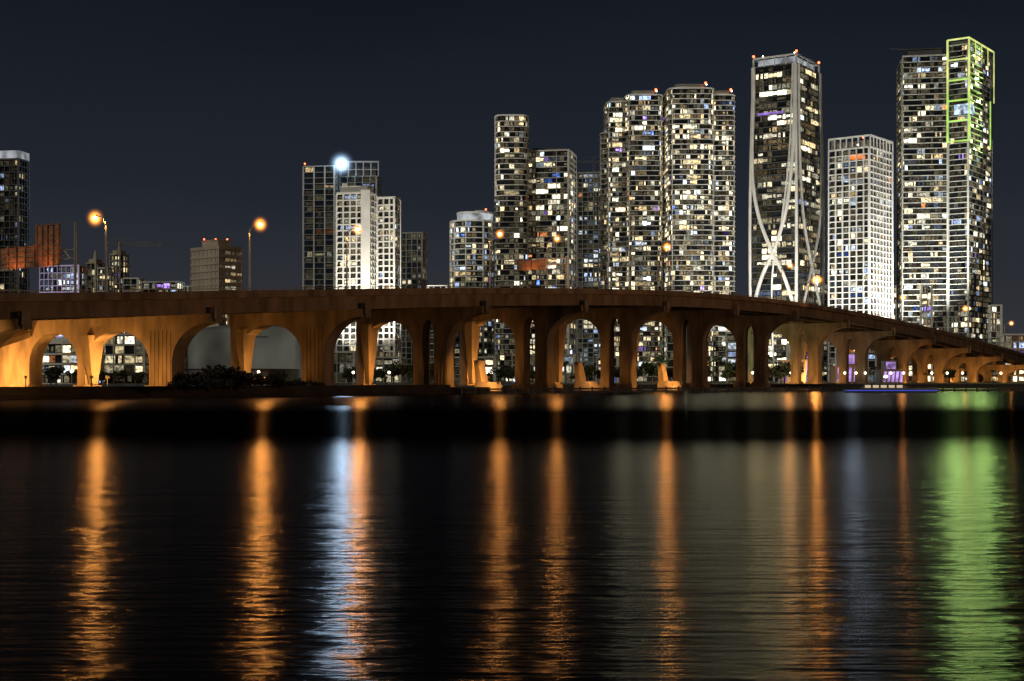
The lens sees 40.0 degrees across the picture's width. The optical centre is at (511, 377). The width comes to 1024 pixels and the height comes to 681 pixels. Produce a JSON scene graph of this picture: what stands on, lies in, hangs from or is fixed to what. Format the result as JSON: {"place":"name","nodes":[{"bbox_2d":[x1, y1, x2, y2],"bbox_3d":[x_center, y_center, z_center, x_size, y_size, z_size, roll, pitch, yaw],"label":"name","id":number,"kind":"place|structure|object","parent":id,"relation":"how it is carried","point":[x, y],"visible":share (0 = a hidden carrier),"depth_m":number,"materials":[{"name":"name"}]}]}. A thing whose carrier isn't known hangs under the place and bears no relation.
{"place":"outdoors","nodes":[
{"label":"outdoors","id":0,"kind":"place"},
{"bbox_2d":[430,363,433,376],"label":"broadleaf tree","id":1,"kind":"object","parent":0,"point":[432,369],"visible":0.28,"depth_m":559.69,"materials":[{"name":"green plant"}]},
{"bbox_2d":[0,388,1023,680],"bbox_3d":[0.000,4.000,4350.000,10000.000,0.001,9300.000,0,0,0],"label":"water","id":2,"kind":"structure","parent":0,"point":[732,536],"depth_m":35.19,"materials":[{"name":"liquid"}]},
{"bbox_2d":[461,386,1023,393],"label":"timber fender","id":3,"kind":"object","parent":2,"relation":"in","point":[582,390],"visible":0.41,"depth_m":367.95,"materials":[{"name":"wood"}]},
{"bbox_2d":[843,375,937,392],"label":"tour boat","id":4,"kind":"object","parent":2,"relation":"on","point":[885,387],"visible":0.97,"depth_m":370.66,"materials":[{"name":"metal"}]},
{"bbox_2d":[0,0,1023,377],"label":"sky","id":5,"kind":"structure","parent":0,"point":[177,124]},
{"bbox_2d":[42,378,1023,393],"bbox_3d":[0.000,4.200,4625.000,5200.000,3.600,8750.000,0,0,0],"label":"ground","id":6,"kind":"structure","parent":0,"point":[457,390],"depth_m":526.49,"materials":[{"name":"soil"}]},
{"bbox_2d":[0,150,29,292],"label":"apartment tower","id":7,"kind":"structure","parent":6,"relation":"on","point":[13,198],"depth_m":701.76,"materials":[{"name":"grey glass"}]},
{"bbox_2d":[43,366,65,384],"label":"broadleaf tree","id":8,"kind":"object","parent":6,"relation":"on","point":[54,372],"visible":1,"depth_m":451.07,"materials":[{"name":"green plant"}]},
{"bbox_2d":[39,265,87,338],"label":"office building","id":9,"kind":"structure","parent":6,"relation":"on","point":[60,277],"depth_m":823.62,"materials":[{"name":"white glass"}]},
{"bbox_2d":[65,369,76,384],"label":"broadleaf tree","id":10,"kind":"object","parent":6,"relation":"on","point":[74,375],"visible":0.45,"depth_m":453.48,"materials":[{"name":"green plant"}]},
{"bbox_2d":[42,337,104,383],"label":"low building","id":11,"kind":"structure","parent":6,"relation":"on","point":[59,352],"depth_m":521.56,"materials":[{"name":"grey glass"}]},
{"bbox_2d":[49,355,54,362],"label":"window","id":12,"kind":"structure","parent":11,"relation":"in","point":[51,357],"depth_m":521.54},
{"bbox_2d":[63,345,70,351],"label":"window","id":13,"kind":"structure","parent":11,"relation":"in","point":[66,348],"depth_m":521.48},
{"bbox_2d":[63,355,70,362],"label":"window","id":14,"kind":"structure","parent":11,"relation":"in","point":[66,358],"depth_m":521.54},
{"bbox_2d":[71,356,76,362],"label":"window","id":15,"kind":"structure","parent":11,"relation":"in","point":[73,358],"depth_m":522.56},
{"bbox_2d":[86,249,104,291],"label":"spired tower","id":16,"kind":"structure","parent":6,"relation":"on","point":[95,262],"depth_m":901.93,"materials":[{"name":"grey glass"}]},
{"bbox_2d":[98,373,110,384],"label":"broadleaf tree","id":17,"kind":"object","parent":6,"relation":"on","point":[102,376],"visible":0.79,"depth_m":452.83,"materials":[{"name":"green plant"}]},
{"bbox_2d":[97,267,114,380],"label":"apartment tower","id":18,"kind":"structure","parent":6,"relation":"on","point":[110,280],"depth_m":881.60,"materials":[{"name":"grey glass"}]},
{"bbox_2d":[111,370,126,384],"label":"broadleaf tree","id":19,"kind":"object","parent":6,"relation":"on","point":[122,374],"visible":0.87,"depth_m":445.95,"materials":[{"name":"green plant"}]},
{"bbox_2d":[109,241,128,332],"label":"spired tower","id":20,"kind":"structure","parent":6,"relation":"on","point":[124,261],"depth_m":902.49,"materials":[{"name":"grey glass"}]},
{"bbox_2d":[103,333,148,383],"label":"building","id":21,"kind":"structure","parent":6,"relation":"on","point":[127,352],"depth_m":562.28,"materials":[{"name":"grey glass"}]},
{"bbox_2d":[106,356,114,362],"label":"window","id":22,"kind":"structure","parent":21,"relation":"in","point":[109,359],"depth_m":563.51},
{"bbox_2d":[106,365,114,372],"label":"window","id":23,"kind":"structure","parent":21,"relation":"in","point":[109,368],"depth_m":563.51,"materials":[{"name":"glass"}]},
{"bbox_2d":[115,346,123,353],"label":"window","id":24,"kind":"structure","parent":21,"relation":"in","point":[118,349],"depth_m":562.82,"materials":[{"name":"glass"}]},
{"bbox_2d":[115,365,123,372],"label":"window","id":25,"kind":"structure","parent":21,"relation":"in","point":[117,367],"depth_m":562.82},
{"bbox_2d":[117,336,122,343],"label":"window","id":26,"kind":"structure","parent":21,"relation":"in","point":[119,338],"depth_m":562.76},
{"bbox_2d":[125,356,133,362],"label":"window","id":27,"kind":"structure","parent":21,"relation":"in","point":[128,359],"depth_m":562.14,"materials":[{"name":"glass"}]},
{"bbox_2d":[125,336,133,343],"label":"window","id":28,"kind":"structure","parent":21,"relation":"in","point":[128,339],"depth_m":562.14,"materials":[{"name":"glass"}]},
{"bbox_2d":[123,277,146,332],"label":"building","id":29,"kind":"structure","parent":6,"relation":"on","point":[133,283],"depth_m":801.83,"materials":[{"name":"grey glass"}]},
{"bbox_2d":[107,236,162,291],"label":"tower crane","id":30,"kind":"object","parent":6,"relation":"on","point":[117,245],"visible":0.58,"depth_m":759.99,"materials":[{"name":"metal"}]},
{"bbox_2d":[130,371,145,384],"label":"broadleaf tree","id":31,"kind":"object","parent":6,"relation":"on","point":[139,376],"visible":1,"depth_m":453.07,"materials":[{"name":"green plant"}]},
{"bbox_2d":[141,281,184,291],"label":"building","id":32,"kind":"structure","parent":6,"relation":"on","point":[163,284],"depth_m":782.77,"materials":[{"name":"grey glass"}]},
{"bbox_2d":[183,286,189,374],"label":"building","id":33,"kind":"structure","parent":6,"relation":"on","point":[186,356],"depth_m":801.14,"materials":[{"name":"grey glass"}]},
{"bbox_2d":[190,238,242,327],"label":"office building","id":34,"kind":"structure","parent":6,"relation":"on","point":[216,263],"depth_m":727.16,"materials":[{"name":"beige concrete"}]},
{"bbox_2d":[0,385,449,398],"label":"seawall","id":35,"kind":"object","parent":6,"relation":"on","point":[60,392],"visible":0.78,"depth_m":287.37,"materials":[{"name":"concrete"}]},
{"bbox_2d":[165,380,187,389],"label":"broadleaf tree","id":36,"kind":"object","parent":35,"relation":"on","point":[179,384],"visible":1,"depth_m":275.56,"materials":[{"name":"green plant"}]},
{"bbox_2d":[172,372,196,389],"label":"broadleaf tree","id":37,"kind":"object","parent":35,"relation":"on","point":[180,377],"visible":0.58,"depth_m":281.28,"materials":[{"name":"green plant"}]},
{"bbox_2d":[189,364,228,389],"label":"broadleaf tree","id":38,"kind":"object","parent":35,"relation":"on","point":[203,376],"visible":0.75,"depth_m":280.80,"materials":[{"name":"green plant"}]},
{"bbox_2d":[205,377,234,389],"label":"broadleaf tree","id":39,"kind":"object","parent":35,"relation":"on","point":[218,384],"visible":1,"depth_m":275.13,"materials":[{"name":"green plant"}]},
{"bbox_2d":[213,366,253,389],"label":"broadleaf tree","id":40,"kind":"object","parent":35,"relation":"on","point":[236,377],"visible":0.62,"depth_m":283.62,"materials":[{"name":"green plant"}]},
{"bbox_2d":[237,371,267,389],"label":"broadleaf tree","id":41,"kind":"object","parent":35,"relation":"on","point":[260,380],"visible":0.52,"depth_m":288.73,"materials":[{"name":"green plant"}]},
{"bbox_2d":[253,370,287,389],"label":"broadleaf tree","id":42,"kind":"object","parent":35,"relation":"on","point":[273,379],"visible":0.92,"depth_m":295.02,"materials":[{"name":"green plant"}]},
{"bbox_2d":[188,326,299,383],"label":"exhibition hall","id":43,"kind":"structure","parent":6,"relation":"on","point":[275,350],"depth_m":563.47,"materials":[{"name":"concrete"}]},
{"bbox_2d":[294,379,312,385],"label":"broadleaf tree","id":44,"kind":"object","parent":6,"relation":"on","point":[301,383],"visible":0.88,"depth_m":305.74,"materials":[{"name":"green plant"}]},
{"bbox_2d":[303,163,339,350],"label":"apartment tower","id":45,"kind":"structure","parent":6,"relation":"on","point":[321,186],"depth_m":902.20,"materials":[{"name":"grey glass"}]},
{"bbox_2d":[334,351,355,382],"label":"building","id":46,"kind":"structure","parent":6,"relation":"on","point":[343,360],"depth_m":641.90,"materials":[{"name":"grey glass"}]},
{"bbox_2d":[341,368,355,383],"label":"broadleaf tree","id":47,"kind":"object","parent":6,"relation":"on","point":[348,373],"visible":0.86,"depth_m":556.54,"materials":[{"name":"green plant"}]},
{"bbox_2d":[336,185,377,363],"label":"apartment tower","id":48,"kind":"structure","parent":6,"relation":"on","point":[355,206],"depth_m":803.25,"materials":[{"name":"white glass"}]},
{"bbox_2d":[340,161,381,367],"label":"apartment tower","id":49,"kind":"structure","parent":6,"relation":"on","point":[362,176],"depth_m":907.04,"materials":[{"name":"grey glass"}]},
{"bbox_2d":[373,368,386,383],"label":"broadleaf tree","id":50,"kind":"object","parent":6,"relation":"on","point":[381,374],"visible":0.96,"depth_m":567.21,"materials":[{"name":"green plant"}]},
{"bbox_2d":[377,196,400,355],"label":"apartment tower","id":51,"kind":"structure","parent":6,"relation":"on","point":[389,253],"depth_m":808.23,"materials":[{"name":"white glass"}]},
{"bbox_2d":[373,356,406,382],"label":"building","id":52,"kind":"structure","parent":6,"relation":"on","point":[382,361],"depth_m":641.95,"materials":[{"name":"grey glass"}]},
{"bbox_2d":[382,360,406,383],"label":"broadleaf tree","id":53,"kind":"object","parent":6,"relation":"on","point":[394,369],"visible":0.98,"depth_m":544.16,"materials":[{"name":"green plant"}]},
{"bbox_2d":[402,365,412,383],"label":"broadleaf tree","id":54,"kind":"object","parent":6,"relation":"on","point":[408,369],"visible":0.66,"depth_m":564.72,"materials":[{"name":"green plant"}]},
{"bbox_2d":[401,232,426,381],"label":"apartment tower","id":55,"kind":"structure","parent":6,"relation":"on","point":[414,259],"depth_m":862.06,"materials":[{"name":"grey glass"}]},
{"bbox_2d":[427,285,450,381],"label":"building","id":56,"kind":"structure","parent":6,"relation":"on","point":[431,345],"depth_m":802.38,"materials":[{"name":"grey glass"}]},
{"bbox_2d":[450,209,493,356],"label":"apartment tower","id":57,"kind":"structure","parent":6,"relation":"on","point":[471,232],"depth_m":902.30,"materials":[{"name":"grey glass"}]},
{"bbox_2d":[454,356,499,382],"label":"building","id":58,"kind":"structure","parent":6,"relation":"on","point":[490,362],"depth_m":641.93,"materials":[{"name":"grey glass"}]},
{"bbox_2d":[490,366,512,382],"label":"broadleaf tree","id":59,"kind":"object","parent":6,"relation":"on","point":[500,373],"visible":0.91,"depth_m":575.39,"materials":[{"name":"green plant"}]},
{"bbox_2d":[504,370,514,383],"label":"broadleaf tree","id":60,"kind":"object","parent":6,"relation":"on","point":[508,376],"visible":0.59,"depth_m":570.79,"materials":[{"name":"green plant"}]},
{"bbox_2d":[494,114,528,381],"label":"apartment tower","id":61,"kind":"structure","parent":6,"relation":"on","point":[511,171],"depth_m":850.98,"materials":[{"name":"grey glass"}]},
{"bbox_2d":[0,286,1023,390],"bbox_3d":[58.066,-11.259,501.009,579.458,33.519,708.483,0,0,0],"label":"causeway bridge","id":62,"kind":"structure","parent":6,"relation":"on","point":[165,327],"depth_m":385.70,"materials":[{"name":"concrete"}]},
{"bbox_2d":[0,222,76,291],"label":"sign gantry","id":63,"kind":"object","parent":62,"relation":"on","point":[46,250],"visible":1,"depth_m":267.97,"materials":[{"name":"rusted steel"},{"name":"galvanised metal"}]},
{"bbox_2d":[92,215,106,291],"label":"street lamp","id":64,"kind":"object","parent":62,"relation":"on","point":[95,217],"visible":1,"depth_m":269.04,"materials":[{"name":"metal"}]},
{"bbox_2d":[248,221,262,289],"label":"street lamp","id":65,"kind":"object","parent":62,"relation":"on","point":[249,275],"visible":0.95,"depth_m":301.61,"materials":[{"name":"metal"}]},
{"bbox_2d":[346,226,359,288],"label":"street lamp","id":66,"kind":"object","parent":62,"relation":"on","point":[357,227],"visible":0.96,"depth_m":325.46,"materials":[{"name":"metal"}]},
{"bbox_2d":[489,231,501,287],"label":"street lamp","id":67,"kind":"object","parent":62,"relation":"on","point":[500,232],"visible":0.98,"depth_m":368.07,"materials":[{"name":"metal"}]},
{"bbox_2d":[505,256,566,287],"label":"sign gantry","id":68,"kind":"object","parent":62,"relation":"on","point":[531,264],"visible":0.95,"depth_m":396.25,"materials":[{"name":"metal"}]},
{"bbox_2d":[546,236,558,287],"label":"street lamp","id":69,"kind":"object","parent":62,"relation":"on","point":[556,237],"visible":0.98,"depth_m":388.52,"materials":[{"name":"metal"}]},
{"bbox_2d":[657,245,668,289],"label":"street lamp","id":70,"kind":"object","parent":62,"relation":"on","point":[666,246],"visible":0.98,"depth_m":435.04,"materials":[{"name":"metal"}]},
{"bbox_2d":[781,264,791,299],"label":"street lamp","id":71,"kind":"object","parent":62,"relation":"on","point":[781,279],"visible":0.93,"depth_m":502.37,"materials":[{"name":"metal"}]},
{"bbox_2d":[530,368,534,383],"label":"broadleaf tree","id":72,"kind":"object","parent":6,"relation":"on","point":[532,374],"visible":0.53,"depth_m":562.58,"materials":[{"name":"green plant"}]},
{"bbox_2d":[512,354,578,382],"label":"building","id":73,"kind":"structure","parent":6,"relation":"on","point":[571,359],"depth_m":641.56,"materials":[{"name":"grey glass"}]},
{"bbox_2d":[564,357,572,363],"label":"window","id":74,"kind":"structure","parent":73,"relation":"in","point":[570,359],"depth_m":641.35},
{"bbox_2d":[528,148,576,353],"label":"apartment tower","id":75,"kind":"structure","parent":6,"relation":"on","point":[551,193],"depth_m":860.05,"materials":[{"name":"grey glass"}]},
{"bbox_2d":[563,361,569,383],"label":"palm tree","id":76,"kind":"object","parent":6,"relation":"on","point":[565,363],"visible":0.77,"depth_m":570.23,"materials":[{"name":"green plant"}]},
{"bbox_2d":[577,172,599,380],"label":"apartment tower","id":77,"kind":"structure","parent":6,"relation":"on","point":[588,248],"depth_m":1053.21,"materials":[{"name":"grey glass"}]},
{"bbox_2d":[583,364,595,380],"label":"broadleaf tree","id":78,"kind":"object","parent":6,"relation":"on","point":[589,370],"visible":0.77,"depth_m":546.96,"materials":[{"name":"green plant"}]},
{"bbox_2d":[600,132,606,288],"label":"apartment tower","id":79,"kind":"structure","parent":6,"relation":"on","point":[603,209],"depth_m":890.40,"materials":[{"name":"grey glass"}]},
{"bbox_2d":[596,356,618,382],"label":"building","id":80,"kind":"structure","parent":6,"relation":"on","point":[616,363],"depth_m":641.19,"materials":[{"name":"grey glass"}]},
{"bbox_2d":[603,98,627,355],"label":"apartment tower","id":81,"kind":"structure","parent":6,"relation":"on","point":[615,119],"depth_m":883.88,"materials":[{"name":"grey glass"}]},
{"bbox_2d":[614,366,618,377],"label":"broadleaf tree","id":82,"kind":"object","parent":6,"relation":"on","point":[616,372],"visible":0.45,"depth_m":569.36,"materials":[{"name":"green plant"}]},
{"bbox_2d":[637,368,644,377],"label":"broadleaf tree","id":83,"kind":"object","parent":6,"relation":"on","point":[639,372],"visible":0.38,"depth_m":560.98,"materials":[{"name":"green plant"}]},
{"bbox_2d":[624,88,662,380],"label":"apartment tower","id":84,"kind":"structure","parent":6,"relation":"on","point":[644,181],"depth_m":880.93,"materials":[{"name":"grey glass"}]},
{"bbox_2d":[640,361,663,383],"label":"broadleaf tree","id":85,"kind":"object","parent":6,"relation":"on","point":[651,369],"visible":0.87,"depth_m":552.90,"materials":[{"name":"green plant"}]},
{"bbox_2d":[652,355,664,382],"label":"palm tree","id":86,"kind":"object","parent":6,"relation":"on","point":[659,357],"visible":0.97,"depth_m":576.23,"materials":[{"name":"green plant"}]},
{"bbox_2d":[663,97,664,359],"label":"apartment tower","id":87,"kind":"structure","parent":6,"relation":"on","point":[663,220],"depth_m":903.09,"materials":[{"name":"grey glass"}]},
{"bbox_2d":[666,368,672,379],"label":"broadleaf tree","id":88,"kind":"object","parent":6,"relation":"on","point":[669,372],"visible":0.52,"depth_m":584.80,"materials":[{"name":"green plant"}]},
{"bbox_2d":[665,326,686,381],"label":"building","id":89,"kind":"structure","parent":6,"relation":"on","point":[668,345],"depth_m":642.93,"materials":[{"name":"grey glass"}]},
{"bbox_2d":[663,82,713,380],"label":"apartment tower","id":90,"kind":"structure","parent":6,"relation":"on","point":[688,179],"depth_m":875.93,"materials":[{"name":"grey glass"}]},
{"bbox_2d":[711,356,723,383],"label":"palm tree","id":91,"kind":"object","parent":6,"relation":"on","point":[719,359],"visible":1,"depth_m":571.82,"materials":[{"name":"green plant"}]},
{"bbox_2d":[713,88,734,380],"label":"apartment tower","id":92,"kind":"structure","parent":6,"relation":"on","point":[724,192],"depth_m":882.95,"materials":[{"name":"grey glass"}]},
{"bbox_2d":[720,369,735,383],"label":"broadleaf tree","id":93,"kind":"object","parent":6,"relation":"on","point":[728,374],"visible":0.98,"depth_m":565.68,"materials":[{"name":"green plant"}]},
{"bbox_2d":[722,361,735,370],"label":"broadleaf tree","id":94,"kind":"object","parent":6,"relation":"on","point":[728,365],"visible":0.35,"depth_m":570.57,"materials":[{"name":"green plant"}]},
{"bbox_2d":[726,332,735,382],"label":"building","id":95,"kind":"structure","parent":6,"relation":"on","point":[730,348],"depth_m":622.74,"materials":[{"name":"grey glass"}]},
{"bbox_2d":[728,343,735,348],"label":"window","id":96,"kind":"structure","parent":95,"relation":"in","point":[730,345],"depth_m":622.69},
{"bbox_2d":[768,365,773,377],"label":"broadleaf tree","id":97,"kind":"object","parent":6,"relation":"on","point":[770,369],"visible":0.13,"depth_m":559.83,"materials":[{"name":"green plant"}]},
{"bbox_2d":[772,368,786,383],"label":"broadleaf tree","id":98,"kind":"object","parent":6,"relation":"on","point":[777,374],"visible":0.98,"depth_m":570.88,"materials":[{"name":"green plant"}]},
{"bbox_2d":[773,361,790,382],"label":"broadleaf tree","id":99,"kind":"object","parent":6,"relation":"on","point":[778,367],"visible":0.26,"depth_m":580.12,"materials":[{"name":"green plant"}]},
{"bbox_2d":[749,50,824,381],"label":"apartment tower","id":100,"kind":"structure","parent":6,"relation":"on","point":[788,212],"depth_m":870.99,"materials":[{"name":"white glass"}]},
{"bbox_2d":[781,361,803,376],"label":"broadleaf tree","id":101,"kind":"object","parent":6,"relation":"on","point":[786,366],"visible":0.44,"depth_m":573.16,"materials":[{"name":"green plant"}]},
{"bbox_2d":[775,344,821,382],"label":"pavilion","id":102,"kind":"structure","parent":6,"relation":"on","point":[787,360],"depth_m":600.00,"materials":[{"name":"white concrete"}]},
{"bbox_2d":[819,278,827,380],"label":"building","id":103,"kind":"structure","parent":6,"relation":"on","point":[825,362],"depth_m":951.15,"materials":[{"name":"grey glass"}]},
{"bbox_2d":[828,134,892,381],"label":"apartment tower","id":104,"kind":"structure","parent":6,"relation":"on","point":[860,258],"depth_m":830.47,"materials":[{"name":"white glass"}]},
{"bbox_2d":[852,351,876,382],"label":"building","id":105,"kind":"structure","parent":6,"relation":"on","point":[872,360],"depth_m":681.15,"materials":[{"name":"grey glass"}]},
{"bbox_2d":[873,361,904,382],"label":"pavilion","id":106,"kind":"structure","parent":6,"relation":"on","point":[887,368],"depth_m":600.00,"materials":[{"name":"glass"}]},
{"bbox_2d":[890,285,896,369],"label":"building","id":107,"kind":"structure","parent":6,"relation":"on","point":[894,298],"depth_m":901.53,"materials":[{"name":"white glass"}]},
{"bbox_2d":[897,48,948,381],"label":"apartment tower","id":108,"kind":"structure","parent":6,"relation":"on","point":[922,202],"depth_m":841.43,"materials":[{"name":"white glass"}]},
{"bbox_2d":[920,285,932,381],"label":"building","id":109,"kind":"structure","parent":6,"relation":"on","point":[926,304],"depth_m":791.18,"materials":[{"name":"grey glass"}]},
{"bbox_2d":[942,369,956,382],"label":"broadleaf tree","id":110,"kind":"object","parent":6,"relation":"on","point":[950,374],"visible":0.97,"depth_m":614.36,"materials":[{"name":"green plant"}]},
{"bbox_2d":[946,37,993,381],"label":"apartment tower","id":111,"kind":"structure","parent":6,"relation":"on","point":[971,161],"depth_m":836.75,"materials":[{"name":"grey glass"}]},
{"bbox_2d":[988,304,1001,381],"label":"building","id":112,"kind":"structure","parent":6,"relation":"on","point":[994,322],"depth_m":761.31,"materials":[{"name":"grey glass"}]},
{"bbox_2d":[1000,334,1023,381],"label":"building","id":113,"kind":"structure","parent":6,"relation":"on","point":[1015,342],"depth_m":741.73,"materials":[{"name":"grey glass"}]},
{"bbox_2d":[827,353,854,382],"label":"pavilion","id":114,"kind":"structure","parent":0,"point":[834,373],"depth_m":600.90,"materials":[{"name":"purple concrete"}]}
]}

